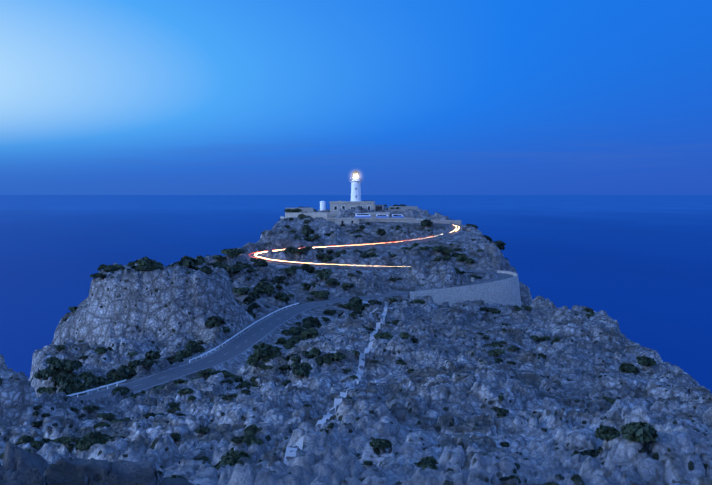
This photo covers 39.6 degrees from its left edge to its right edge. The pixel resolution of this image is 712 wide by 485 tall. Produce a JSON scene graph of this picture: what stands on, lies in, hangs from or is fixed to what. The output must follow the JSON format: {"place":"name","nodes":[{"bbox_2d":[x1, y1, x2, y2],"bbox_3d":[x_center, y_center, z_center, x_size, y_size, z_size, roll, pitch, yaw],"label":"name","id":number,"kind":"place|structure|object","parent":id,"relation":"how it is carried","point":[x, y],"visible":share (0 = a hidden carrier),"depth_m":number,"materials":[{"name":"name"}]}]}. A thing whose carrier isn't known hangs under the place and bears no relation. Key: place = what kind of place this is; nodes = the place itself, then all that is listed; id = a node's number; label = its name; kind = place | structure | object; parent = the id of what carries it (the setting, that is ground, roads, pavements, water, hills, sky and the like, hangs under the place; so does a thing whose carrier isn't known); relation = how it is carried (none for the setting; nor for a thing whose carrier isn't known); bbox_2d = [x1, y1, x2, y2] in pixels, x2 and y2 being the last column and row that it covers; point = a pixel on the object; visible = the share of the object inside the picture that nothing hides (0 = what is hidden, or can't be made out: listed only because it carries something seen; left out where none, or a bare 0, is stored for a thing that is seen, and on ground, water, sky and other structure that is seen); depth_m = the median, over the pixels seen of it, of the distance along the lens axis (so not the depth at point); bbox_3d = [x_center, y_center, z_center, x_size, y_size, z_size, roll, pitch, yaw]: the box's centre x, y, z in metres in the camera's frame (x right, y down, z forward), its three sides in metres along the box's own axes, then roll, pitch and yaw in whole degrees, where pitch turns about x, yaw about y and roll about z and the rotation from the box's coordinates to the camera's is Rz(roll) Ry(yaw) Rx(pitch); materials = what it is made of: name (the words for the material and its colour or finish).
{"place":"outdoors","nodes":[
{"label":"outdoors","id":0,"kind":"place"},
{"bbox_2d":[72,223,513,400],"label":"road asphalt","id":1,"kind":"structure","parent":0,"point":[230,350],"depth_m":259.98,"materials":[{"name":"grey asphalt"}]},
{"bbox_2d":[77,224,496,397],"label":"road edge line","id":2,"kind":"object","parent":1,"relation":"on","point":[246,331],"visible":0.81,"depth_m":255.47,"materials":[{"name":"grey paint"}]},
{"bbox_2d":[136,228,504,391],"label":"road edge line","id":3,"kind":"object","parent":1,"relation":"on","point":[271,331],"visible":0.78,"depth_m":252.34,"materials":[{"name":"grey paint"}]},
{"bbox_2d":[0,206,711,484],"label":"headland terrain","id":4,"kind":"structure","parent":0,"point":[440,401],"depth_m":153.97,"materials":[{"name":"stone"}]},
{"bbox_2d":[18,435,33,442],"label":"shrub","id":5,"kind":"object","parent":4,"relation":"on","point":[24,438],"visible":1,"depth_m":121.36,"materials":[{"name":"green plant"}]},
{"bbox_2d":[30,440,42,447],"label":"shrub","id":6,"kind":"object","parent":4,"relation":"on","point":[37,444],"visible":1,"depth_m":120.02,"materials":[{"name":"green plant"}]},
{"bbox_2d":[31,421,42,426],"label":"shrub","id":7,"kind":"object","parent":4,"relation":"on","point":[37,423],"visible":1,"depth_m":135.72,"materials":[{"name":"green plant"}]},
{"bbox_2d":[34,370,52,380],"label":"pine","id":8,"kind":"object","parent":4,"relation":"on","point":[37,375],"visible":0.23,"depth_m":214.85,"materials":[{"name":"green plant"}]},
{"bbox_2d":[37,387,56,393],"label":"shrub","id":9,"kind":"object","parent":4,"relation":"on","point":[41,390],"visible":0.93,"depth_m":203.75,"materials":[{"name":"green plant"}]},
{"bbox_2d":[45,356,58,361],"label":"shrub","id":10,"kind":"object","parent":4,"relation":"on","point":[53,359],"visible":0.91,"depth_m":231.21,"materials":[{"name":"green plant"}]},
{"bbox_2d":[40,367,70,381],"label":"pine","id":11,"kind":"object","parent":4,"relation":"on","point":[49,372],"visible":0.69,"depth_m":208.78,"materials":[{"name":"green plant"}]},
{"bbox_2d":[53,437,69,443],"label":"shrub","id":12,"kind":"object","parent":4,"relation":"on","point":[62,440],"visible":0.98,"depth_m":118.78,"materials":[{"name":"green plant"}]},
{"bbox_2d":[49,359,82,374],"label":"pine","id":13,"kind":"object","parent":4,"relation":"on","point":[69,365],"visible":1,"depth_m":208.69,"materials":[{"name":"green plant"}]},
{"bbox_2d":[54,374,80,386],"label":"shrub","id":14,"kind":"object","parent":4,"relation":"on","point":[67,379],"visible":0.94,"depth_m":201.17,"materials":[{"name":"green plant"}]},
{"bbox_2d":[58,383,86,395],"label":"shrub","id":15,"kind":"object","parent":4,"relation":"on","point":[74,387],"visible":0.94,"depth_m":191.08,"materials":[{"name":"green plant"}]},
{"bbox_2d":[68,436,80,442],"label":"shrub","id":16,"kind":"object","parent":4,"relation":"on","point":[73,439],"visible":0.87,"depth_m":118.71,"materials":[{"name":"green plant"}]},
{"bbox_2d":[78,371,92,378],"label":"shrub","id":17,"kind":"object","parent":4,"relation":"on","point":[83,374],"visible":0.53,"depth_m":208.74,"materials":[{"name":"green plant"}]},
{"bbox_2d":[75,430,112,450],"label":"shrub","id":18,"kind":"object","parent":4,"relation":"on","point":[88,440],"visible":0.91,"depth_m":118.27,"materials":[{"name":"green plant"}]},
{"bbox_2d":[67,379,125,396],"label":"guardrail","id":19,"kind":"object","parent":4,"relation":"on","point":[97,388],"visible":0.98,"depth_m":194.34,"materials":[{"name":"white paint"}]},
{"bbox_2d":[83,375,116,389],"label":"pine","id":20,"kind":"object","parent":4,"relation":"on","point":[91,381],"visible":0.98,"depth_m":202.28,"materials":[{"name":"green plant"}]},
{"bbox_2d":[94,346,106,353],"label":"shrub","id":21,"kind":"object","parent":4,"relation":"on","point":[100,349],"visible":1,"depth_m":226.95,"materials":[{"name":"green plant"}]},
{"bbox_2d":[95,422,109,427],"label":"shrub","id":22,"kind":"object","parent":4,"relation":"on","point":[106,424],"visible":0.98,"depth_m":134.24,"materials":[{"name":"green plant"}]},
{"bbox_2d":[97,412,115,418],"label":"shrub","id":23,"kind":"object","parent":4,"relation":"on","point":[105,415],"visible":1,"depth_m":138.58,"materials":[{"name":"green plant"}]},
{"bbox_2d":[104,266,119,270],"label":"shrub","id":24,"kind":"object","parent":4,"relation":"on","point":[113,268],"visible":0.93,"depth_m":271.16,"materials":[{"name":"green plant"}]},
{"bbox_2d":[106,368,132,380],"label":"shrub","id":25,"kind":"object","parent":4,"relation":"on","point":[121,374],"visible":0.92,"depth_m":210.60,"materials":[{"name":"green plant"}]},
{"bbox_2d":[111,386,129,394],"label":"shrub","id":26,"kind":"object","parent":4,"relation":"on","point":[126,390],"visible":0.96,"depth_m":158.54,"materials":[{"name":"green plant"}]},
{"bbox_2d":[122,393,142,399],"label":"shrub","id":27,"kind":"object","parent":4,"relation":"on","point":[134,396],"visible":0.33,"depth_m":155.44,"materials":[{"name":"green plant"}]},
{"bbox_2d":[128,370,137,377],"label":"shrub","id":28,"kind":"object","parent":4,"relation":"on","point":[131,374],"visible":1,"depth_m":210.34,"materials":[{"name":"green plant"}]},
{"bbox_2d":[127,360,140,368],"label":"shrub","id":29,"kind":"object","parent":4,"relation":"on","point":[134,364],"visible":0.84,"depth_m":214.78,"materials":[{"name":"green plant"}]},
{"bbox_2d":[140,359,153,366],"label":"shrub","id":30,"kind":"object","parent":4,"relation":"on","point":[148,362],"visible":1,"depth_m":211.24,"materials":[{"name":"green plant"}]},
{"bbox_2d":[138,256,156,265],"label":"shrub","id":31,"kind":"object","parent":4,"relation":"on","point":[145,260],"visible":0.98,"depth_m":265.92,"materials":[{"name":"green plant"}]},
{"bbox_2d":[142,412,155,418],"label":"shrub","id":32,"kind":"object","parent":4,"relation":"on","point":[147,415],"visible":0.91,"depth_m":138.73,"materials":[{"name":"green plant"}]},
{"bbox_2d":[138,264,163,270],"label":"shrub","id":33,"kind":"object","parent":4,"relation":"on","point":[149,267],"visible":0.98,"depth_m":262.96,"materials":[{"name":"green plant"}]},
{"bbox_2d":[145,349,160,359],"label":"shrub","id":34,"kind":"object","parent":4,"relation":"on","point":[152,355],"visible":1,"depth_m":214.66,"materials":[{"name":"green plant"}]},
{"bbox_2d":[168,402,178,407],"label":"shrub","id":35,"kind":"object","parent":4,"relation":"on","point":[172,404],"visible":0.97,"depth_m":143.06,"materials":[{"name":"green plant"}]},
{"bbox_2d":[167,407,180,412],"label":"shrub","id":36,"kind":"object","parent":4,"relation":"on","point":[172,410],"visible":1,"depth_m":136.97,"materials":[{"name":"green plant"}]},
{"bbox_2d":[167,354,183,363],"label":"shrub","id":37,"kind":"object","parent":4,"relation":"on","point":[172,359],"visible":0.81,"depth_m":224.12,"materials":[{"name":"green plant"}]},
{"bbox_2d":[170,432,180,439],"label":"shrub","id":38,"kind":"object","parent":4,"relation":"on","point":[175,436],"visible":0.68,"depth_m":122.23,"materials":[{"name":"green plant"}]},
{"bbox_2d":[176,350,191,357],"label":"shrub","id":39,"kind":"object","parent":4,"relation":"on","point":[187,353],"visible":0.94,"depth_m":228.50,"materials":[{"name":"green plant"}]},
{"bbox_2d":[178,388,193,393],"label":"shrub","id":40,"kind":"object","parent":4,"relation":"on","point":[186,391],"visible":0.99,"depth_m":146.13,"materials":[{"name":"green plant"}]},
{"bbox_2d":[179,255,196,267],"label":"shrub","id":41,"kind":"object","parent":4,"relation":"on","point":[187,261],"visible":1,"depth_m":270.79,"materials":[{"name":"green plant"}]},
{"bbox_2d":[187,344,204,352],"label":"shrub","id":42,"kind":"object","parent":4,"relation":"on","point":[193,346],"visible":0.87,"depth_m":233.99,"materials":[{"name":"green plant"}]},
{"bbox_2d":[195,427,209,433],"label":"shrub","id":43,"kind":"object","parent":4,"relation":"on","point":[202,430],"visible":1,"depth_m":124.79,"materials":[{"name":"green plant"}]},
{"bbox_2d":[196,369,213,377],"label":"shrub","id":44,"kind":"object","parent":4,"relation":"on","point":[206,373],"visible":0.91,"depth_m":183.86,"materials":[{"name":"green plant"}]},
{"bbox_2d":[205,315,225,326],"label":"shrub","id":45,"kind":"object","parent":4,"relation":"on","point":[219,320],"visible":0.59,"depth_m":255.54,"materials":[{"name":"green plant"}]},
{"bbox_2d":[221,248,237,255],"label":"shrub","id":46,"kind":"object","parent":4,"relation":"on","point":[230,252],"visible":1,"depth_m":349.22,"materials":[{"name":"green plant"}]},
{"bbox_2d":[222,266,240,276],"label":"pine","id":47,"kind":"object","parent":4,"relation":"on","point":[230,268],"visible":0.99,"depth_m":332.26,"materials":[{"name":"green plant"}]},
{"bbox_2d":[211,449,252,469],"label":"shrub","id":48,"kind":"object","parent":4,"relation":"on","point":[232,457],"visible":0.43,"depth_m":95.46,"materials":[{"name":"green plant"}]},
{"bbox_2d":[230,374,242,382],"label":"shrub","id":49,"kind":"object","parent":4,"relation":"on","point":[236,378],"visible":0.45,"depth_m":188.67,"materials":[{"name":"green plant"}]},
{"bbox_2d":[230,436,242,442],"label":"shrub","id":50,"kind":"object","parent":4,"relation":"on","point":[237,439],"visible":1,"depth_m":108.78,"materials":[{"name":"green plant"}]},
{"bbox_2d":[232,287,249,293],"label":"shrub","id":51,"kind":"object","parent":4,"relation":"on","point":[242,290],"visible":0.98,"depth_m":318.65,"materials":[{"name":"green plant"}]},
{"bbox_2d":[189,303,298,362],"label":"guard rail","id":52,"kind":"object","parent":4,"relation":"on","point":[241,331],"visible":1,"depth_m":263.50,"materials":[{"name":"grey metal"}]},
{"bbox_2d":[235,381,257,388],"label":"shrub","id":53,"kind":"object","parent":4,"relation":"on","point":[254,383],"visible":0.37,"depth_m":176.40,"materials":[{"name":"green plant"}]},
{"bbox_2d":[244,424,258,434],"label":"shrub","id":54,"kind":"object","parent":4,"relation":"on","point":[252,429],"visible":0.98,"depth_m":111.02,"materials":[{"name":"green plant"}]},
{"bbox_2d":[246,358,257,365],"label":"shrub","id":55,"kind":"object","parent":4,"relation":"on","point":[252,361],"visible":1,"depth_m":193.24,"materials":[{"name":"green plant"}]},
{"bbox_2d":[241,433,263,445],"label":"shrub","id":56,"kind":"object","parent":4,"relation":"on","point":[250,439],"visible":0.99,"depth_m":108.41,"materials":[{"name":"green plant"}]},
{"bbox_2d":[248,303,260,308],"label":"shrub","id":57,"kind":"object","parent":4,"relation":"on","point":[254,306],"visible":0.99,"depth_m":296.08,"materials":[{"name":"green plant"}]},
{"bbox_2d":[250,258,266,262],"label":"pine","id":58,"kind":"object","parent":4,"relation":"on","point":[254,260],"visible":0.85,"depth_m":354.19,"materials":[{"name":"green plant"}]},
{"bbox_2d":[256,261,267,267],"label":"shrub","id":59,"kind":"object","parent":4,"relation":"on","point":[262,263],"visible":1,"depth_m":346.92,"materials":[{"name":"green plant"}]},
{"bbox_2d":[252,342,281,357],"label":"shrub","id":60,"kind":"object","parent":4,"relation":"on","point":[260,350],"visible":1,"depth_m":194.40,"materials":[{"name":"green plant"}]},
{"bbox_2d":[264,288,275,294],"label":"shrub","id":61,"kind":"object","parent":4,"relation":"on","point":[268,291],"visible":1,"depth_m":320.68,"materials":[{"name":"green plant"}]},
{"bbox_2d":[277,337,287,343],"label":"shrub","id":62,"kind":"object","parent":4,"relation":"on","point":[283,340],"visible":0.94,"depth_m":253.67,"materials":[{"name":"green plant"}]},
{"bbox_2d":[277,291,289,301],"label":"shrub","id":63,"kind":"object","parent":4,"relation":"on","point":[283,294],"visible":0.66,"depth_m":312.75,"materials":[{"name":"green plant"}]},
{"bbox_2d":[283,267,295,273],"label":"shrub","id":64,"kind":"object","parent":4,"relation":"on","point":[288,270],"visible":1,"depth_m":349.21,"materials":[{"name":"green plant"}]},
{"bbox_2d":[284,246,294,252],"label":"shrub","id":65,"kind":"object","parent":4,"relation":"on","point":[290,249],"visible":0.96,"depth_m":384.11,"materials":[{"name":"green plant"}]},
{"bbox_2d":[285,343,295,349],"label":"shrub","id":66,"kind":"object","parent":4,"relation":"on","point":[290,345],"visible":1,"depth_m":216.04,"materials":[{"name":"green plant"}]},
{"bbox_2d":[289,327,300,333],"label":"shrub","id":67,"kind":"object","parent":4,"relation":"on","point":[293,330],"visible":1,"depth_m":268.00,"materials":[{"name":"green plant"}]},
{"bbox_2d":[292,337,304,343],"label":"shrub","id":68,"kind":"object","parent":4,"relation":"on","point":[297,340],"visible":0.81,"depth_m":255.03,"materials":[{"name":"green plant"}]},
{"bbox_2d":[292,361,312,375],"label":"shrub","id":69,"kind":"object","parent":4,"relation":"on","point":[302,369],"visible":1,"depth_m":176.03,"materials":[{"name":"green plant"}]},
{"bbox_2d":[298,263,314,271],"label":"shrub","id":70,"kind":"object","parent":4,"relation":"on","point":[307,267],"visible":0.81,"depth_m":360.04,"materials":[{"name":"green plant"}]},
{"bbox_2d":[302,227,314,234],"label":"shrub","id":71,"kind":"object","parent":4,"relation":"on","point":[307,231],"visible":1,"depth_m":423.09,"materials":[{"name":"green plant"}]},
{"bbox_2d":[299,328,318,338],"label":"shrub","id":72,"kind":"object","parent":4,"relation":"on","point":[310,332],"visible":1,"depth_m":228.24,"materials":[{"name":"green plant"}]},
{"bbox_2d":[302,316,319,326],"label":"shrub","id":73,"kind":"object","parent":4,"relation":"on","point":[313,321],"visible":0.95,"depth_m":282.66,"materials":[{"name":"green plant"}]},
{"bbox_2d":[309,346,320,356],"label":"shrub","id":74,"kind":"object","parent":4,"relation":"on","point":[314,351],"visible":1,"depth_m":201.75,"materials":[{"name":"green plant"}]},
{"bbox_2d":[315,356,323,365],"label":"shrub","id":75,"kind":"object","parent":4,"relation":"on","point":[319,359],"visible":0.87,"depth_m":188.57,"materials":[{"name":"green plant"}]},
{"bbox_2d":[314,290,329,297],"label":"shrub","id":76,"kind":"object","parent":4,"relation":"on","point":[324,293],"visible":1,"depth_m":325.73,"materials":[{"name":"green plant"}]},
{"bbox_2d":[316,271,329,278],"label":"shrub","id":77,"kind":"object","parent":4,"relation":"on","point":[324,275],"visible":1,"depth_m":346.29,"materials":[{"name":"green plant"}]},
{"bbox_2d":[322,255,334,262],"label":"shrub","id":78,"kind":"object","parent":4,"relation":"on","point":[327,258],"visible":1,"depth_m":382.07,"materials":[{"name":"green plant"}]},
{"bbox_2d":[321,352,345,360],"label":"shrub","id":79,"kind":"object","parent":4,"relation":"on","point":[337,356],"visible":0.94,"depth_m":188.47,"materials":[{"name":"green plant"}]},
{"bbox_2d":[284,302,388,463],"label":"footpath","id":80,"kind":"structure","parent":4,"relation":"on","point":[299,443],"depth_m":144.24,"materials":[{"name":"grey stone"}]},
{"bbox_2d":[344,301,354,308],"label":"shrub","id":81,"kind":"object","parent":4,"relation":"on","point":[350,304],"visible":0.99,"depth_m":312.50,"materials":[{"name":"green plant"}]},
{"bbox_2d":[349,296,362,303],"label":"shrub","id":82,"kind":"object","parent":4,"relation":"on","point":[355,300],"visible":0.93,"depth_m":316.74,"materials":[{"name":"green plant"}]},
{"bbox_2d":[353,303,364,310],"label":"shrub","id":83,"kind":"object","parent":4,"relation":"on","point":[358,306],"visible":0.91,"depth_m":300.69,"materials":[{"name":"green plant"}]},
{"bbox_2d":[280,170,460,225],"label":"lighthouse","id":84,"kind":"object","parent":4,"relation":"on","point":[337,206],"visible":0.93,"depth_m":471.42,"materials":[{"name":"white paint"}]},
{"bbox_2d":[355,213,370,217],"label":"parked minibus","id":85,"kind":"object","parent":84,"relation":"on","point":[362,215],"visible":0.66,"depth_m":457.27,"materials":[{"name":"white"}]},
{"bbox_2d":[376,214,388,217],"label":"parked van","id":86,"kind":"object","parent":84,"relation":"on","point":[382,216],"visible":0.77,"depth_m":457.81,"materials":[{"name":"white"}]},
{"bbox_2d":[368,300,382,304],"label":"shrub","id":87,"kind":"object","parent":4,"relation":"on","point":[372,302],"visible":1,"depth_m":301.71,"materials":[{"name":"green plant"}]},
{"bbox_2d":[369,438,391,449],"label":"shrub","id":88,"kind":"object","parent":4,"relation":"on","point":[381,444],"visible":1,"depth_m":97.94,"materials":[{"name":"green plant"}]},
{"bbox_2d":[373,332,392,338],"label":"shrub","id":89,"kind":"object","parent":4,"relation":"on","point":[385,335],"visible":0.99,"depth_m":225.28,"materials":[{"name":"green plant"}]},
{"bbox_2d":[413,299,425,303],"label":"shrub","id":90,"kind":"object","parent":4,"relation":"on","point":[419,301],"visible":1,"depth_m":308.64,"materials":[{"name":"green plant"}]},
{"bbox_2d":[416,456,437,469],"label":"shrub","id":91,"kind":"object","parent":4,"relation":"on","point":[424,463],"visible":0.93,"depth_m":86.64,"materials":[{"name":"green plant"}]},
{"bbox_2d":[421,219,432,225],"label":"shrub","id":92,"kind":"object","parent":4,"relation":"on","point":[425,222],"visible":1,"depth_m":443.84,"materials":[{"name":"green plant"}]},
{"bbox_2d":[442,248,453,252],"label":"shrub","id":93,"kind":"object","parent":4,"relation":"on","point":[447,250],"visible":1,"depth_m":400.42,"materials":[{"name":"green plant"}]},
{"bbox_2d":[456,253,467,260],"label":"shrub","id":94,"kind":"object","parent":4,"relation":"on","point":[460,257],"visible":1,"depth_m":393.88,"materials":[{"name":"green plant"}]},
{"bbox_2d":[408,270,521,306],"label":"retaining wall","id":95,"kind":"structure","parent":4,"relation":"on","point":[504,292],"depth_m":352.48,"materials":[{"name":"stone"}]},
{"bbox_2d":[479,307,500,313],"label":"shrub","id":96,"kind":"object","parent":4,"relation":"on","point":[494,310],"visible":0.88,"depth_m":306.58,"materials":[{"name":"green plant"}]},
{"bbox_2d":[488,348,505,355],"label":"shrub","id":97,"kind":"object","parent":4,"relation":"on","point":[496,352],"visible":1,"depth_m":200.26,"materials":[{"name":"green plant"}]},
{"bbox_2d":[489,240,505,245],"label":"pine","id":98,"kind":"object","parent":4,"relation":"on","point":[498,243],"visible":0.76,"depth_m":421.71,"materials":[{"name":"green plant"}]},
{"bbox_2d":[499,475,520,483],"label":"shrub","id":99,"kind":"object","parent":4,"relation":"on","point":[505,478],"visible":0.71,"depth_m":78.35,"materials":[{"name":"green plant"}]},
{"bbox_2d":[571,474,582,482],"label":"shrub","id":100,"kind":"object","parent":4,"relation":"on","point":[575,478],"visible":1,"depth_m":73.05,"materials":[{"name":"green plant"}]},
{"bbox_2d":[571,447,602,456],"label":"shrub","id":101,"kind":"object","parent":4,"relation":"on","point":[593,452],"visible":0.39,"depth_m":103.11,"materials":[{"name":"green plant"}]},
{"bbox_2d":[593,425,620,441],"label":"shrub","id":102,"kind":"object","parent":4,"relation":"on","point":[607,433],"visible":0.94,"depth_m":103.44,"materials":[{"name":"green plant"}]},
{"bbox_2d":[619,362,637,372],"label":"shrub","id":103,"kind":"object","parent":4,"relation":"on","point":[629,367],"visible":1,"depth_m":199.96,"materials":[{"name":"green plant"}]},
{"bbox_2d":[620,421,659,442],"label":"shrub","id":104,"kind":"object","parent":4,"relation":"on","point":[641,431],"visible":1,"depth_m":93.71,"materials":[{"name":"green plant"}]},
{"bbox_2d":[636,355,656,365],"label":"shrub","id":105,"kind":"object","parent":4,"relation":"on","point":[644,360],"visible":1,"depth_m":200.35,"materials":[{"name":"green plant"}]},
{"bbox_2d":[0,195,711,393],"bbox_3d":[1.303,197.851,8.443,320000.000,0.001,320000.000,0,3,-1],"label":"sea","id":106,"kind":"structure","parent":0,"point":[638,268],"depth_m":3866.34,"materials":[{"name":"blue liquid"}]},
{"bbox_2d":[0,0,711,194],"label":"sky","id":107,"kind":"structure","parent":0,"point":[98,97],"materials":[{"name":"blue"}]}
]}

